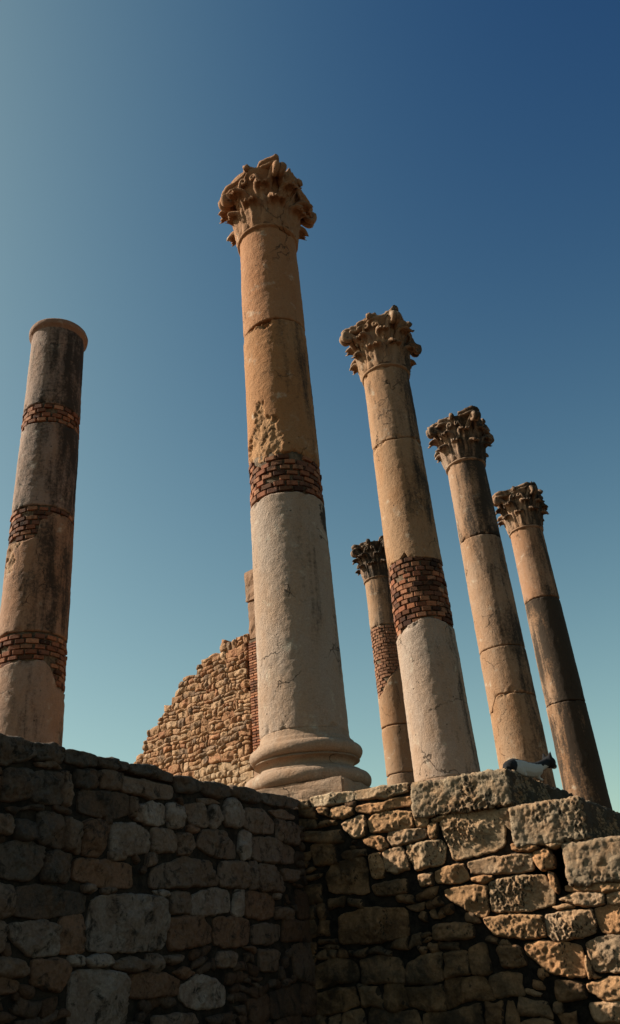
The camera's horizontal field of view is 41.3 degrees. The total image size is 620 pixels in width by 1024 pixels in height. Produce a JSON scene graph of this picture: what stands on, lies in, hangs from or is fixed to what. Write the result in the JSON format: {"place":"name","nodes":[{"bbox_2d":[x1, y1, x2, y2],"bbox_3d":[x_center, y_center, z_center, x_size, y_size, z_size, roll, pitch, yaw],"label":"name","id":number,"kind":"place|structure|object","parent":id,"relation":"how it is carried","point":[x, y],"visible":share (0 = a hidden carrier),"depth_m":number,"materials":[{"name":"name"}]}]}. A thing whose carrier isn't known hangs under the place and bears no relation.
{"place":"outdoors","nodes":[
{"label":"outdoors","id":0,"kind":"place"},
{"bbox_2d":[0,318,87,745],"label":"stone column","id":1,"kind":"structure","parent":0,"point":[35,610],"depth_m":10.89,"materials":[{"name":"stone"}]},
{"bbox_2d":[133,569,259,786],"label":"ruined wall","id":2,"kind":"structure","parent":0,"point":[206,728],"depth_m":17.83,"materials":[{"name":"stone"}]},
{"bbox_2d":[0,0,619,812],"label":"sky","id":3,"kind":"structure","parent":0,"point":[457,162],"materials":[{"name":"blue"}]},
{"label":"ground","id":4,"kind":"structure","parent":0,"visible":0},
{"bbox_2d":[0,733,317,1023],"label":"stone wall","id":5,"kind":"structure","parent":4,"relation":"on","point":[135,893],"depth_m":5.10,"materials":[{"name":"stone"}]},
{"bbox_2d":[291,768,619,1023],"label":"stone wall","id":6,"kind":"structure","parent":4,"relation":"on","point":[488,896],"depth_m":6.29,"materials":[{"name":"stone"}]},
{"bbox_2d":[218,154,371,799],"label":"stone column","id":7,"kind":"structure","parent":6,"relation":"on","point":[308,748],"depth_m":9.09,"materials":[{"name":"stone"}]},
{"bbox_2d":[350,535,413,784],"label":"stone column","id":8,"kind":"structure","parent":6,"relation":"on","point":[371,561],"depth_m":20.89,"materials":[{"name":"stone"}]},
{"bbox_2d":[339,305,480,781],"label":"stone column","id":9,"kind":"structure","parent":6,"relation":"on","point":[382,348],"depth_m":12.37,"materials":[{"name":"stone"}]},
{"bbox_2d":[426,405,555,786],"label":"stone column","id":10,"kind":"structure","parent":6,"relation":"on","point":[462,440],"depth_m":15.61,"materials":[{"name":"beige stone"}]},
{"bbox_2d":[503,752,556,780],"bbox_3d":[1.865,2.168,7.082,0.183,0.264,0.915,-27,-35,34],"label":"cat","id":11,"kind":"object","parent":6,"relation":"on","point":[532,770],"visible":0.84,"depth_m":7.00},
{"bbox_2d":[492,481,612,809],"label":"stone column","id":12,"kind":"structure","parent":6,"relation":"on","point":[522,509],"depth_m":18.58,"materials":[{"name":"beige stone"}]}
]}

